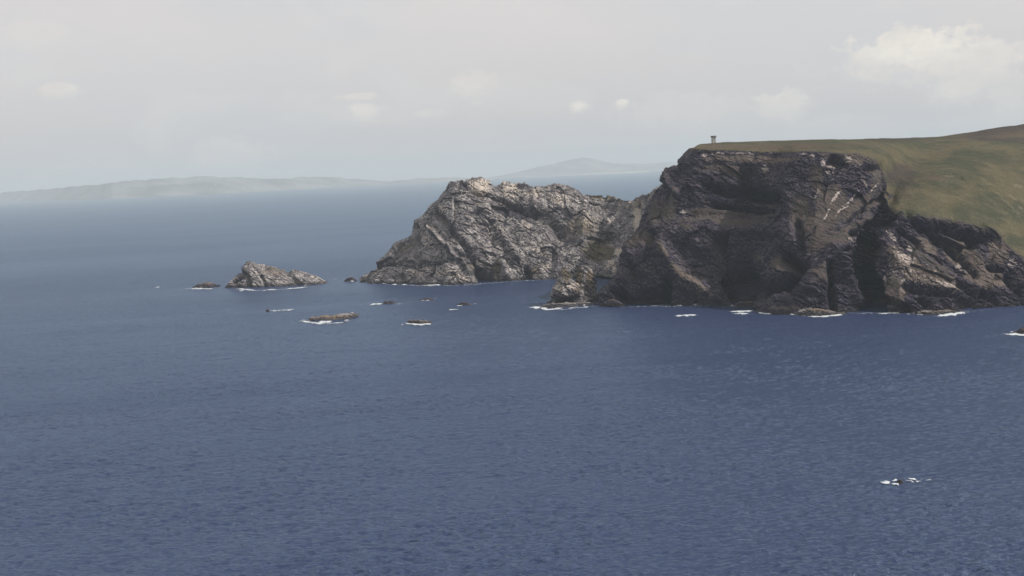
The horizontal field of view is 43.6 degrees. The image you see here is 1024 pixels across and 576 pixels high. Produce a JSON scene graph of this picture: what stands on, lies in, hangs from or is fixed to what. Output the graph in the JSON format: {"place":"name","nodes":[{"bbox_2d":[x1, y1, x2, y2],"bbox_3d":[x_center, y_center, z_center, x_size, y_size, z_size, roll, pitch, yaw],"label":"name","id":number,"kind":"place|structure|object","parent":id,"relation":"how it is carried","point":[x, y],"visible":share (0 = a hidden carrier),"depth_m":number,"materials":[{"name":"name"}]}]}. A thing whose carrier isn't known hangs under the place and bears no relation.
{"place":"outdoors","nodes":[
{"label":"outdoors","id":0,"kind":"place"},
{"bbox_2d":[0,176,495,200],"bbox_3d":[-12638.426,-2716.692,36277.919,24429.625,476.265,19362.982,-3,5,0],"label":"hills","id":1,"kind":"structure","parent":0,"point":[172,186],"depth_m":29934.81,"materials":[{"name":"grey"}]},
{"bbox_2d":[0,171,1023,575],"bbox_3d":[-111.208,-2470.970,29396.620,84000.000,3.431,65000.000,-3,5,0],"label":"sea","id":2,"kind":"structure","parent":0,"point":[174,425],"depth_m":893.29,"materials":[{"name":"liquid"}]},
{"bbox_2d":[192,282,219,287],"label":"skerry","id":3,"kind":"structure","parent":2,"relation":"in","point":[205,285],"depth_m":2165.01,"materials":[{"name":"grey stone"}]},
{"bbox_2d":[225,260,326,287],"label":"rocky islet","id":4,"kind":"object","parent":2,"relation":"in","point":[253,274],"visible":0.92,"depth_m":2136.13,"materials":[{"name":"grey stone"}]},
{"bbox_2d":[308,312,358,320],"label":"skerry","id":5,"kind":"structure","parent":2,"relation":"in","point":[351,315],"depth_m":1576.71,"materials":[{"name":"grey stone"}]},
{"bbox_2d":[344,277,356,280],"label":"skerry","id":6,"kind":"structure","parent":2,"relation":"in","point":[350,279],"depth_m":2161.64,"materials":[{"name":"grey stone"}]},
{"bbox_2d":[382,301,396,303],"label":"skerry","id":7,"kind":"structure","parent":2,"relation":"in","point":[387,302],"depth_m":1742.28,"materials":[{"name":"grey stone"}]},
{"bbox_2d":[407,320,431,323],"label":"skerry","id":8,"kind":"structure","parent":2,"relation":"in","point":[418,321],"depth_m":1488.52,"materials":[{"name":"grey stone"}]},
{"bbox_2d":[458,302,471,305],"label":"skerry","id":9,"kind":"structure","parent":2,"relation":"in","point":[462,303],"depth_m":1679.88,"materials":[{"name":"grey stone"}]},
{"bbox_2d":[359,177,657,284],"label":"headland","id":10,"kind":"structure","parent":2,"relation":"in","point":[473,230],"depth_m":2069.02,"materials":[{"name":"grey stone"}]},
{"bbox_2d":[547,264,588,303],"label":"sea stack","id":11,"kind":"object","parent":2,"relation":"in","point":[566,288],"visible":0.8,"depth_m":1630.04,"materials":[{"name":"grey stone"}]},
{"bbox_2d":[540,302,598,307],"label":"rock shelf","id":12,"kind":"object","parent":2,"relation":"in","point":[554,305],"visible":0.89,"depth_m":1603.18,"materials":[{"name":"grey stone"}]},
{"bbox_2d":[575,265,597,301],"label":"rock pinnacle","id":13,"kind":"object","parent":2,"relation":"in","point":[585,279],"visible":0.62,"depth_m":1655.44,"materials":[{"name":"grey stone"}]},
{"bbox_2d":[158,280,1023,484],"bbox_3d":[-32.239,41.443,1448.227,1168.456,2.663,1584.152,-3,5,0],"label":"surf","id":14,"kind":"structure","parent":2,"relation":"on","point":[885,482],"depth_m":1476.32,"materials":[{"name":"white liquid"}]},
{"bbox_2d":[600,299,625,306],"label":"rock shelf","id":15,"kind":"object","parent":2,"relation":"in","point":[612,303],"visible":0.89,"depth_m":1578.54,"materials":[{"name":"grey stone"}]},
{"bbox_2d":[733,301,752,306],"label":"skerry","id":16,"kind":"structure","parent":2,"relation":"in","point":[744,304],"depth_m":1511.70,"materials":[{"name":"grey stone"}]},
{"bbox_2d":[754,291,806,314],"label":"sea rock","id":17,"kind":"object","parent":2,"relation":"in","point":[782,302],"visible":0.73,"depth_m":1430.19,"materials":[{"name":"grey stone"}]},
{"bbox_2d":[794,308,845,315],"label":"rock shelf","id":18,"kind":"object","parent":2,"relation":"in","point":[812,312],"visible":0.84,"depth_m":1397.65,"materials":[{"name":"grey stone"}]},
{"bbox_2d":[915,309,962,314],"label":"rock shelf","id":19,"kind":"object","parent":2,"relation":"in","point":[928,312],"visible":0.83,"depth_m":1361.53,"materials":[{"name":"grey stone"}]},
{"bbox_2d":[1014,327,1023,333],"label":"skerry","id":20,"kind":"structure","parent":2,"relation":"in","point":[1020,330],"depth_m":1186.88,"materials":[{"name":"grey stone"}]},
{"bbox_2d":[0,0,1023,192],"label":"sky","id":21,"kind":"structure","parent":0,"point":[93,92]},
{"bbox_2d":[487,158,677,178],"bbox_3d":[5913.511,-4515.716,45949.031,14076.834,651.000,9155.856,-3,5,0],"label":"mountain","id":22,"kind":"structure","parent":0,"point":[581,166],"depth_m":45516.99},
{"bbox_2d":[536,171,647,176],"bbox_3d":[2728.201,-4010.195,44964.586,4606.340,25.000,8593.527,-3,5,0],"label":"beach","id":23,"kind":"structure","parent":0,"point":[599,173],"depth_m":42648.79,"materials":[{"name":"grey"}]},
{"bbox_2d":[597,149,1023,313],"bbox_3d":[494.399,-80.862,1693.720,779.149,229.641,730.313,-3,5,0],"label":"sea cliff","id":24,"kind":"structure","parent":0,"point":[831,231],"depth_m":1523.45,"materials":[{"name":"grey stone"}]},
{"bbox_2d":[689,124,1023,256],"bbox_3d":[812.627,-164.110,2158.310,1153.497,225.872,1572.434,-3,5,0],"label":"grassy hill","id":25,"kind":"structure","parent":0,"point":[976,177],"depth_m":1583.71,"materials":[{"name":"green plant"}]},
{"bbox_2d":[711,136,715,142],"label":"signal tower","id":26,"kind":"structure","parent":25,"relation":"on","point":[713,139],"depth_m":1771.74,"materials":[{"name":"stone"}]}
]}

